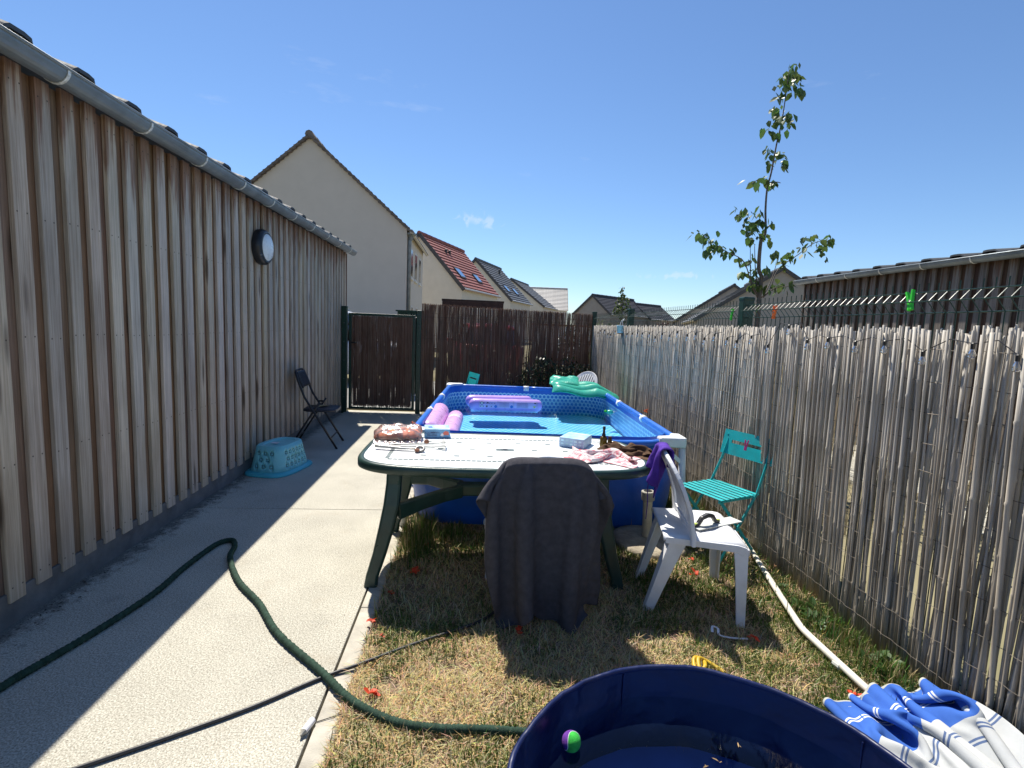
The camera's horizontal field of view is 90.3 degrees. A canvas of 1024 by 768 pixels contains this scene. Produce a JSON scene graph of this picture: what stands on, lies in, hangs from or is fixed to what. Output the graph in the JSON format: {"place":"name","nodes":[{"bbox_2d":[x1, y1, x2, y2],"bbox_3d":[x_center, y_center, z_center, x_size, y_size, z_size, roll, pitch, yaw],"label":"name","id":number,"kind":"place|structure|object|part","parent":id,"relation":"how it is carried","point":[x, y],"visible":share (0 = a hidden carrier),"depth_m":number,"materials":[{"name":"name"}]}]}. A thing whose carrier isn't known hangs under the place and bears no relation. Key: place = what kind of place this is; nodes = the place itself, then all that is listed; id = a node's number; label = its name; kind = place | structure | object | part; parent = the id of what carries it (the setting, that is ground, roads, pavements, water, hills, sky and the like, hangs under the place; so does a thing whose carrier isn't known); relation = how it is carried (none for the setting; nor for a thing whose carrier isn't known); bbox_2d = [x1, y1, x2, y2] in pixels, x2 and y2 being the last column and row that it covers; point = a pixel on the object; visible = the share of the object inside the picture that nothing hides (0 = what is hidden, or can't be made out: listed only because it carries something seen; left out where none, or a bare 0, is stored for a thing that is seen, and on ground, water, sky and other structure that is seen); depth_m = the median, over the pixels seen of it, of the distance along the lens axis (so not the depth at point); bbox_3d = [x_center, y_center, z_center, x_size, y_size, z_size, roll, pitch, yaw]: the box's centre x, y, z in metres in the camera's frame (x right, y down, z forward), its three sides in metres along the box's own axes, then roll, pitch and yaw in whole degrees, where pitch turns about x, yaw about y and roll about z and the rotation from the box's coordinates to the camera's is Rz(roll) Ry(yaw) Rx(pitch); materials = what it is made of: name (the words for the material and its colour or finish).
{"place":"outdoors","nodes":[
{"label":"outdoors","id":0,"kind":"place"},
{"bbox_2d":[0,19,356,632],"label":"timber shed","id":1,"kind":"structure","parent":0,"point":[164,335],"depth_m":3.10,"materials":[{"name":"wood"}]},
{"bbox_2d":[251,229,273,264],"bbox_3d":[-2.420,-1.338,4.988,0.120,0.344,0.344,2,6,-5],"label":"wall lamp","id":2,"kind":"object","parent":1,"relation":"attached to","point":[262,246],"visible":1,"depth_m":4.89,"materials":[{"name":"black plastic"}]},
{"bbox_2d":[0,410,421,767],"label":"path","id":3,"kind":"structure","parent":0,"point":[196,643],"depth_m":2.41,"materials":[{"name":"concrete"}]},
{"bbox_2d":[0,415,339,645],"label":"leaf litter","id":4,"kind":"object","parent":3,"relation":"on","point":[121,562],"visible":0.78,"depth_m":2.89,"materials":[{"name":"brown plant"}]},
{"bbox_2d":[0,538,525,737],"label":"garden hose","id":5,"kind":"object","parent":3,"relation":"on","point":[332,682],"visible":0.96,"depth_m":2.16,"materials":[{"name":"green rubber"}]},
{"bbox_2d":[244,437,311,477],"bbox_3d":[-2.309,0.705,5.066,0.472,0.274,0.664,3,6,8],"label":"laundry basket","id":6,"kind":"object","parent":3,"relation":"on","point":[276,453],"visible":1,"depth_m":4.87,"materials":[{"name":"teal plastic"}]},
{"bbox_2d":[71,611,493,767],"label":"cable","id":7,"kind":"object","parent":3,"relation":"on","point":[173,735],"visible":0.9,"depth_m":1.94,"materials":[{"name":"black rubber"}]},
{"bbox_2d":[295,368,343,448],"bbox_3d":[-2.315,0.276,6.051,0.550,0.918,0.445,1,6,-9],"label":"folding chair","id":8,"kind":"object","parent":3,"relation":"on","point":[302,379],"visible":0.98,"depth_m":5.93,"materials":[{"name":"black metal"}]},
{"bbox_2d":[415,310,421,413],"bbox_3d":[-1.545,-0.304,8.395,0.081,1.798,0.090,2,6,-5],"label":"fence post","id":9,"kind":"object","parent":3,"relation":"on","point":[418,364],"visible":0.95,"depth_m":8.35,"materials":[{"name":"green metal"}]},
{"bbox_2d":[348,313,416,409],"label":"garden gate","id":10,"kind":"structure","parent":9,"relation":"attached to","point":[376,360],"depth_m":8.32,"materials":[{"name":"brown wood"}]},
{"bbox_2d":[420,303,592,411],"bbox_3d":[-0.097,-0.380,8.506,2.840,1.804,0.062,2,6,-5],"label":"twig fence","id":11,"kind":"object","parent":9,"relation":"attached to","point":[487,331],"visible":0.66,"depth_m":8.45,"materials":[{"name":"wood"}]},
{"bbox_2d":[396,310,426,392],"bbox_3d":[-2.166,-0.712,11.057,0.660,1.740,0.560,2,6,-5],"label":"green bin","id":12,"kind":"object","parent":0,"point":[405,312],"visible":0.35,"depth_m":10.76,"materials":[{"name":"plastic"}]},
{"bbox_2d":[442,299,503,381],"bbox_3d":[-0.759,-0.565,9.510,1.120,1.962,0.515,2,6,-5],"label":"wooden shelter","id":13,"kind":"object","parent":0,"point":[479,303],"visible":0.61,"depth_m":9.16,"materials":[{"name":"brown wood"}]},
{"bbox_2d":[447,323,519,379],"bbox_3d":[-0.880,-1.051,15.470,2.080,1.595,4.220,1,7,-12],"label":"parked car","id":14,"kind":"object","parent":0,"point":[482,345],"visible":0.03,"depth_m":13.62,"materials":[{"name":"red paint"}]},
{"bbox_3d":[-0.492,-1.245,13.604,1.440,0.394,0.247,1,7,-12],"label":"rear window","id":15,"kind":"part","parent":14,"relation":"part of","materials":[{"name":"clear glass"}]},
{"bbox_2d":[0,0,1023,326],"label":"sky","id":16,"kind":"structure","parent":0,"point":[579,146],"materials":[{"name":"blue"}]},
{"bbox_2d":[347,381,779,410],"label":"driveway","id":17,"kind":"structure","parent":0,"point":[434,394],"depth_m":9.29,"materials":[{"name":"grey concrete"}]},
{"bbox_2d":[348,309,396,379],"bbox_3d":[-4.272,-1.021,12.877,4.220,1.832,2.080,1,6,-9],"label":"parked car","id":18,"kind":"object","parent":17,"relation":"on","point":[348,340],"visible":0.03,"depth_m":12.14,"materials":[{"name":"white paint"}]},
{"bbox_2d":[312,486,933,767],"bbox_3d":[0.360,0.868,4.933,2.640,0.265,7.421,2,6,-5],"label":"lawn grass","id":19,"kind":"structure","parent":0,"point":[419,537],"depth_m":2.40,"materials":[{"name":"plant"}]},
{"bbox_2d":[363,687,380,695],"bbox_3d":[-0.560,1.228,2.033,0.045,0.042,0.058,8,8,40],"label":"blossom","id":20,"kind":"object","parent":19,"relation":"on","point":[373,691],"visible":1,"depth_m":2.04,"materials":[{"name":"red plant"}]},
{"bbox_2d":[410,566,419,573],"bbox_3d":[-0.579,1.110,3.061,0.060,0.033,0.084,2,6,-5],"label":"blossom","id":21,"kind":"object","parent":19,"relation":"on","point":[415,569],"visible":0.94,"depth_m":3.05,"materials":[{"name":"red plant"}]},
{"bbox_2d":[466,372,479,384],"bbox_3d":[-0.776,0.256,7.273,0.495,0.835,0.420,-1,7,-25],"label":"bistro chair","id":22,"kind":"object","parent":19,"relation":"on","point":[473,381],"visible":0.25,"depth_m":7.32,"materials":[{"name":"teal paint"}]},
{"bbox_2d":[358,433,649,590],"bbox_3d":[-0.060,0.785,3.307,1.770,0.735,0.950,2,6,-4],"label":"garden table","id":23,"kind":"object","parent":19,"relation":"on","point":[472,455],"visible":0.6,"depth_m":2.98,"materials":[{"name":"white plastic"}]},
{"bbox_2d":[372,422,422,443],"bbox_3d":[-0.763,0.322,3.412,0.326,0.099,0.324,1,6,-9],"label":"bread loaf","id":24,"kind":"object","parent":23,"relation":"on","point":[388,434],"visible":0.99,"depth_m":3.38,"materials":[{"name":"brown food"}]},
{"bbox_2d":[375,444,424,452],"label":"tongs","id":25,"kind":"object","parent":23,"relation":"on","point":[417,449],"visible":1,"depth_m":3.13,"materials":[{"name":"metal"}]},
{"bbox_2d":[392,439,445,444],"bbox_3d":[-0.602,0.374,3.285,0.340,0.034,0.090,1,7,-13],"label":"scraper","id":26,"kind":"object","parent":23,"relation":"on","point":[426,442],"visible":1,"depth_m":3.28,"materials":[{"name":"plastic"}]},
{"bbox_2d":[392,442,446,447],"bbox_3d":[-0.587,0.387,3.216,0.340,0.026,0.090,2,6,-3],"label":"scraper","id":27,"kind":"object","parent":23,"relation":"on","point":[441,445],"visible":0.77,"depth_m":3.21,"materials":[{"name":"plastic"}]},
{"bbox_2d":[424,425,449,437],"bbox_3d":[-0.531,0.333,3.596,0.175,0.061,0.161,1,7,-10],"label":"toy box","id":28,"kind":"object","parent":23,"relation":"on","point":[436,431],"visible":1,"depth_m":3.52,"materials":[{"name":"blue plastic"}]},
{"bbox_2d":[559,432,591,448],"bbox_3d":[0.435,0.385,3.481,0.170,0.063,0.201,5,7,24],"label":"toy box","id":29,"kind":"object","parent":23,"relation":"on","point":[576,440],"visible":1,"depth_m":3.41,"materials":[{"name":"white plastic"}]},
{"bbox_2d":[564,446,640,468],"bbox_3d":[0.568,0.437,3.163,0.471,0.040,0.377,4,7,15],"label":"cloth","id":30,"kind":"object","parent":23,"relation":"on","point":[610,455],"visible":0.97,"depth_m":3.13,"materials":[{"name":"fabric"}]},
{"bbox_2d":[600,426,606,446],"bbox_3d":[0.624,0.356,3.462,0.048,0.140,0.048,2,6,-5],"label":"spray bottle","id":31,"kind":"object","parent":23,"relation":"on","point":[603,438],"visible":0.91,"depth_m":3.45,"materials":[{"name":"black plastic"}]},
{"bbox_2d":[597,441,651,459],"bbox_3d":[0.740,0.422,3.338,0.370,0.045,0.358,5,7,18],"label":"cloth","id":32,"kind":"object","parent":23,"relation":"on","point":[643,452],"visible":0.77,"depth_m":3.34,"materials":[{"name":"brown fabric"}]},
{"bbox_2d":[516,625,522,633],"bbox_3d":[0.038,1.201,2.490,0.042,0.034,0.048,2,6,-5],"label":"blossom","id":33,"kind":"object","parent":19,"relation":"on","point":[518,627],"visible":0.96,"depth_m":2.49,"materials":[{"name":"red plant"}]},
{"bbox_2d":[485,455,563,578],"bbox_3d":[0.147,0.772,2.809,0.556,0.870,0.512,2,6,-6],"label":"plastic chair","id":34,"kind":"object","parent":19,"relation":"on","point":[546,456],"visible":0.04,"depth_m":2.58,"materials":[{"name":"plastic"}]},
{"bbox_2d":[476,457,613,635],"bbox_3d":[0.165,0.803,2.573,0.707,0.860,0.320,2,6,-5],"label":"towel","id":35,"kind":"object","parent":34,"relation":"hanging from","point":[546,519],"visible":1,"depth_m":2.54,"materials":[{"name":"grey fabric"}]},
{"bbox_2d":[400,383,686,527],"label":"frame pool","id":36,"kind":"structure","parent":19,"relation":"on","point":[559,413],"depth_m":5.63,"materials":[{"name":"blue plastic"}]},
{"bbox_2d":[424,403,462,430],"bbox_3d":[-0.629,0.344,4.636,0.350,0.216,1.000,2,6,-2],"label":"pool hammock","id":37,"kind":"object","parent":36,"relation":"in","point":[439,414],"visible":0.56,"depth_m":4.56,"materials":[{"name":"pink plastic"}]},
{"bbox_2d":[466,395,541,412],"bbox_3d":[-0.105,0.245,6.085,0.890,0.181,0.445,2,6,-7],"label":"pool hammock","id":38,"kind":"object","parent":36,"relation":"in","point":[499,403],"visible":1,"depth_m":5.90,"materials":[{"name":"purple plastic"}]},
{"bbox_2d":[549,375,618,399],"bbox_3d":[0.938,0.067,6.591,0.910,0.294,0.550,3,6,5],"label":"airbed","id":39,"kind":"object","parent":36,"relation":"on","point":[573,385],"visible":0.91,"depth_m":6.48,"materials":[{"name":"green plastic"}]},
{"bbox_2d":[604,410,614,413],"bbox_3d":[1.133,0.324,5.902,0.130,0.052,0.088,4,7,12],"label":"floating toy","id":40,"kind":"object","parent":36,"relation":"on","point":[609,411],"visible":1,"depth_m":5.88,"materials":[{"name":"green plastic"}]},
{"bbox_2d":[510,354,592,386],"bbox_3d":[0.631,0.057,8.324,1.586,1.087,0.621,2,6,-5],"label":"shrub","id":41,"kind":"object","parent":19,"relation":"on","point":[551,370],"visible":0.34,"depth_m":8.21,"materials":[{"name":"green plant"}]},
{"bbox_2d":[577,371,597,383],"bbox_3d":[1.011,0.248,7.610,0.512,0.870,0.556,-3,8,-38],"label":"plastic chair","id":42,"kind":"object","parent":19,"relation":"on","point":[587,374],"visible":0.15,"depth_m":7.65,"materials":[{"name":"white plastic"}]},
{"bbox_2d":[594,311,625,325],"bbox_3d":[1.428,-0.169,7.735,0.051,1.829,1.820,2,6,-5],"label":"wire fence panel","id":43,"kind":"object","parent":19,"relation":"on","point":[613,316],"visible":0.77,"depth_m":7.57,"materials":[{"name":"green metal"}]},
{"bbox_2d":[614,525,686,560],"bbox_3d":[0.970,1.133,3.640,0.509,0.076,0.551,2,6,-5],"label":"flat stone","id":44,"kind":"object","parent":19,"relation":"on","point":[631,538],"visible":0.3,"depth_m":3.57,"materials":[{"name":"beige stone"}]},
{"bbox_2d":[641,489,654,537],"bbox_3d":[0.969,0.940,3.646,0.094,0.360,0.094,-1,7,-4],"label":"standpipe","id":45,"kind":"object","parent":44,"relation":"on","point":[646,524],"visible":0.87,"depth_m":3.62,"materials":[{"name":"plastic"}]},
{"bbox_2d":[629,301,738,457],"bbox_3d":[1.611,0.102,5.393,0.051,1.829,2.750,2,6,-5],"label":"wire fence panel","id":46,"kind":"object","parent":19,"relation":"on","point":[659,315],"visible":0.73,"depth_m":4.83,"materials":[{"name":"green metal"}]},
{"bbox_2d":[635,450,749,627],"bbox_3d":[1.014,0.798,2.901,0.512,0.870,0.556,3,6,7],"label":"plastic chair","id":47,"kind":"object","parent":19,"relation":"on","point":[674,525],"visible":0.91,"depth_m":2.74,"materials":[{"name":"white plastic"}]},
{"bbox_2d":[645,442,677,518],"bbox_3d":[0.869,0.584,2.982,0.176,0.526,0.361,5,7,24],"label":"garment","id":48,"kind":"object","parent":47,"relation":"hanging from","point":[655,463],"visible":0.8,"depth_m":2.85,"materials":[{"name":"purple fabric"}]},
{"bbox_2d":[695,513,741,529],"bbox_3d":[1.160,0.761,2.898,0.340,0.070,0.085,-1,7,-27],"label":"float trowel","id":49,"kind":"object","parent":47,"relation":"on","point":[700,524],"visible":0.81,"depth_m":2.88,"materials":[{"name":"white plastic"}]},
{"bbox_2d":[691,655,725,672],"bbox_3d":[0.882,1.267,2.290,0.142,0.044,0.113,2,6,-5],"label":"yellow hose","id":50,"kind":"object","parent":19,"relation":"on","point":[696,660],"visible":0.68,"depth_m":2.30,"materials":[{"name":"yellow plastic"}]},
{"bbox_2d":[507,664,912,767],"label":"dog tub","id":51,"kind":"object","parent":19,"relation":"on","point":[648,716],"visible":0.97,"depth_m":1.78,"materials":[{"name":"blue plastic"}]},
{"bbox_2d":[562,730,580,752],"bbox_3d":[0.186,1.122,1.599,0.060,0.060,0.060,-3,24,-38],"label":"tennis ball","id":52,"kind":"object","parent":51,"relation":"on","point":[571,741],"visible":1,"depth_m":1.58,"materials":[{"name":"green fabric"}]},
{"bbox_2d":[683,429,772,562],"bbox_3d":[1.450,0.771,3.520,0.495,0.835,0.420,-1,7,-28],"label":"bistro chair","id":53,"kind":"object","parent":19,"relation":"on","point":[728,446],"visible":0.75,"depth_m":3.53,"materials":[{"name":"teal paint"}]},
{"bbox_2d":[744,440,748,450],"bbox_3d":[1.629,0.426,3.544,0.016,0.075,0.030,12,0,-34],"label":"clothes peg","id":54,"kind":"object","parent":53,"relation":"attached to","point":[745,446],"visible":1,"depth_m":3.54,"materials":[{"name":"pink plastic"}]},
{"bbox_2d":[711,625,747,639],"bbox_3d":[1.084,1.246,2.538,0.174,0.025,0.045,5,7,23],"label":"strap","id":55,"kind":"object","parent":19,"relation":"on","point":[718,630],"visible":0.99,"depth_m":2.54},
{"bbox_2d":[748,634,759,641],"bbox_3d":[1.194,1.250,2.506,0.047,0.024,0.056,-3,9,-42],"label":"blossom","id":56,"kind":"object","parent":19,"relation":"on","point":[756,638],"visible":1,"depth_m":2.51,"materials":[{"name":"plant"}]},
{"bbox_2d":[763,583,791,595],"bbox_3d":[1.587,1.209,3.012,0.137,0.054,0.151,2,6,-5],"label":"weed","id":57,"kind":"object","parent":19,"relation":"on","point":[783,593],"visible":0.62,"depth_m":3.04,"materials":[{"name":"green plant"}]},
{"bbox_2d":[792,596,822,618],"bbox_3d":[1.627,1.229,2.793,0.158,0.069,0.179,5,7,21],"label":"weed","id":58,"kind":"object","parent":19,"relation":"on","point":[811,598],"visible":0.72,"depth_m":2.85,"materials":[{"name":"green plant"}]},
{"bbox_2d":[799,607,829,629],"bbox_3d":[1.630,1.243,2.704,0.142,0.060,0.137,-1,7,-31],"label":"weed","id":59,"kind":"object","parent":19,"relation":"on","point":[821,621],"visible":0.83,"depth_m":2.71,"materials":[{"name":"green plant"}]},
{"bbox_2d":[858,648,904,671],"bbox_3d":[1.710,1.280,2.352,0.175,0.071,0.156,2,6,-5],"label":"weed","id":60,"kind":"object","parent":19,"relation":"on","point":[881,658],"visible":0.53,"depth_m":2.38,"materials":[{"name":"green plant"}]},
{"bbox_2d":[742,538,1023,767],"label":"parasol","id":61,"kind":"object","parent":19,"relation":"on","point":[932,726],"visible":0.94,"depth_m":1.90,"materials":[{"name":"fabric"}]},
{"bbox_2d":[876,667,915,691],"bbox_3d":[1.675,1.305,2.237,0.155,0.048,0.171,2,6,-5],"label":"weed","id":62,"kind":"object","parent":19,"relation":"on","point":[897,682],"visible":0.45,"depth_m":2.23,"materials":[{"name":"green plant"}]},
{"bbox_2d":[340,342,1023,719],"bbox_3d":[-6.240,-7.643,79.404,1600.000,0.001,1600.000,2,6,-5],"label":"ground","id":63,"kind":"structure","parent":0,"point":[868,572],"depth_m":3.37,"materials":[{"name":"brown soil"}]},
{"bbox_2d":[251,130,427,341],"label":"house","id":64,"kind":"structure","parent":63,"relation":"on","point":[309,176],"depth_m":19.05,"materials":[{"name":"beige paint"}]},
{"bbox_2d":[411,248,413,280],"bbox_3d":[-4.144,-4.911,20.917,0.170,1.270,0.960,2,6,-5],"label":"window","id":65,"kind":"structure","parent":64,"relation":"in","point":[412,279],"depth_m":20.93,"materials":[{"name":"grey glass"}]},
{"bbox_2d":[414,253,417,283],"bbox_3d":[-4.264,-5.089,22.453,0.170,1.270,1.060,2,6,-5],"label":"window","id":66,"kind":"structure","parent":64,"relation":"in","point":[415,269],"depth_m":22.28,"materials":[{"name":"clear glass"}]},
{"bbox_2d":[418,258,421,286],"bbox_3d":[-4.391,-5.279,24.087,0.170,1.270,0.960,2,6,-5],"label":"window","id":67,"kind":"structure","parent":64,"relation":"in","point":[419,278],"depth_m":23.97,"materials":[{"name":"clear glass"}]},
{"bbox_2d":[341,306,347,412],"bbox_3d":[-2.730,-0.353,8.296,0.091,1.818,0.090,2,6,-5],"label":"fence post","id":68,"kind":"object","parent":63,"relation":"on","point":[344,356],"visible":0.88,"depth_m":8.26,"materials":[{"name":"green metal"}]},
{"bbox_2d":[299,484,413,767],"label":"kerb","id":69,"kind":"structure","parent":63,"relation":"on","point":[312,752],"depth_m":2.23,"materials":[{"name":"concrete"}]},
{"bbox_2d":[300,713,354,736],"bbox_3d":[-0.691,1.253,1.909,0.214,0.025,0.062,-2,8,-37],"label":"cord end","id":70,"kind":"object","parent":69,"relation":"on","point":[308,725],"visible":0.98,"depth_m":1.86,"materials":[{"name":"grey plastic"}]},
{"bbox_2d":[416,231,500,347],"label":"house","id":71,"kind":"structure","parent":63,"relation":"on","point":[450,271],"depth_m":31.11,"materials":[{"name":"red tile"}]},
{"bbox_2d":[472,257,532,341],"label":"house","id":72,"kind":"structure","parent":63,"relation":"on","point":[507,290],"depth_m":46.18,"materials":[{"name":"grey stone"}]},
{"bbox_2d":[510,278,557,338],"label":"house","id":73,"kind":"structure","parent":63,"relation":"on","point":[538,302],"depth_m":59.31,"materials":[{"name":"grey stone"}]},
{"bbox_2d":[531,287,567,324],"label":"house","id":74,"kind":"structure","parent":63,"relation":"on","point":[556,298],"depth_m":71.34,"materials":[{"name":"stone"}]},
{"bbox_2d":[558,325,589,353],"bbox_3d":[2.026,-0.887,14.668,2.141,1.657,1.233,2,6,-5],"label":"bush","id":75,"kind":"object","parent":63,"relation":"on","point":[568,338],"visible":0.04,"depth_m":14.61,"materials":[{"name":"green plant"}]},
{"bbox_2d":[589,312,596,380],"bbox_3d":[1.353,-0.270,8.675,0.081,1.908,0.070,2,6,-5],"label":"fence post","id":76,"kind":"object","parent":63,"relation":"on","point":[594,323],"visible":0.33,"depth_m":8.57,"materials":[{"name":"green metal"}]},
{"bbox_2d":[573,293,646,326],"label":"house","id":77,"kind":"structure","parent":63,"relation":"on","point":[599,304],"depth_m":55.63,"materials":[{"name":"stone"}]},
{"bbox_2d":[612,287,631,323],"bbox_3d":[3.535,-1.631,16.251,0.777,2.901,0.447,2,6,-5],"label":"sapling","id":78,"kind":"object","parent":63,"relation":"on","point":[623,296],"visible":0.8,"depth_m":16.12,"materials":[{"name":"green plant"}]},
{"bbox_2d":[532,323,713,367],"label":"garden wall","id":79,"kind":"structure","parent":63,"relation":"on","point":[574,333],"depth_m":21.04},
{"bbox_2d":[627,309,634,326],"bbox_3d":[1.529,-0.046,6.796,0.081,1.898,0.085,2,6,-5],"label":"fence post","id":80,"kind":"object","parent":63,"relation":"on","point":[630,322],"visible":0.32,"depth_m":6.67,"materials":[{"name":"green metal"}]},
{"bbox_2d":[634,302,673,327],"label":"house","id":81,"kind":"structure","parent":63,"relation":"on","point":[649,307],"depth_m":61.39,"materials":[{"name":"stone"}]},
{"bbox_2d":[671,283,739,327],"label":"house","id":82,"kind":"structure","parent":63,"relation":"on","point":[725,292],"depth_m":48.64,"materials":[{"name":"stone"}]},
{"bbox_2d":[681,266,804,362],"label":"house","id":83,"kind":"structure","parent":63,"relation":"on","point":[787,276],"depth_m":31.16,"materials":[{"name":"grey stone"}]},
{"bbox_2d":[733,297,754,426],"bbox_3d":[1.757,0.280,3.994,0.091,1.898,0.085,2,6,-5],"label":"fence post","id":84,"kind":"object","parent":63,"relation":"on","point":[743,320],"visible":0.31,"depth_m":3.87,"materials":[{"name":"green metal"}]},
{"bbox_2d":[743,276,1023,723],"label":"wire fence panel","id":85,"kind":"object","parent":84,"relation":"attached to","point":[930,300],"visible":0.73,"depth_m":2.48,"materials":[{"name":"grey metal"}]},
{"bbox_2d":[771,306,777,318],"bbox_3d":[1.786,-0.488,3.465,0.016,0.090,0.036,7,5,-16],"label":"clothes peg","id":86,"kind":"object","parent":85,"relation":"attached to","point":[773,313],"visible":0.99,"depth_m":3.46,"materials":[{"name":"orange plastic"}]},
{"bbox_2d":[591,324,1023,734],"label":"reed screen","id":87,"kind":"object","parent":85,"relation":"attached to","point":[625,370],"visible":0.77,"depth_m":2.50,"materials":[{"name":"wood"}]},
{"bbox_2d":[617,318,624,333],"bbox_3d":[1.460,-0.778,6.829,0.112,0.208,0.112,2,6,-5],"label":"hanging pot","id":88,"kind":"object","parent":87,"relation":"hanging from","point":[620,329],"visible":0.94,"depth_m":6.79,"materials":[{"name":"blue plastic"}]},
{"bbox_2d":[597,322,1021,371],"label":"string lights","id":89,"kind":"object","parent":87,"relation":"attached to","point":[1017,356],"visible":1,"depth_m":2.63,"materials":[{"name":"black"}]},
{"bbox_2d":[905,289,914,310],"bbox_3d":[1.867,-0.391,2.386,0.016,0.101,0.040,13,-15,-6],"label":"clothes peg","id":90,"kind":"object","parent":85,"relation":"attached to","point":[909,297],"visible":0.98,"depth_m":2.38,"materials":[{"name":"green plastic"}]},
{"bbox_2d":[686,63,834,326],"bbox_3d":[2.861,-1.261,5.738,2.277,4.560,0.483,0,7,-21],"label":"sapling","id":91,"kind":"object","parent":63,"relation":"on","point":[790,76],"visible":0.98,"depth_m":5.63,"materials":[{"name":"green plant"}]},
{"bbox_2d":[646,333,1003,544],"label":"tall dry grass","id":92,"kind":"structure","parent":63,"relation":"on","point":[846,519],"depth_m":5.42,"materials":[{"name":"beige plant"}]},
{"bbox_2d":[794,244,1023,483],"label":"timber shed","id":93,"kind":"structure","parent":63,"relation":"on","point":[1003,265],"depth_m":6.27,"materials":[{"name":"wood"}]},
{"bbox_2d":[790,445,1010,543],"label":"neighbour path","id":94,"kind":"structure","parent":0,"point":[852,469],"depth_m":5.53,"materials":[{"name":"concrete"}]}
]}

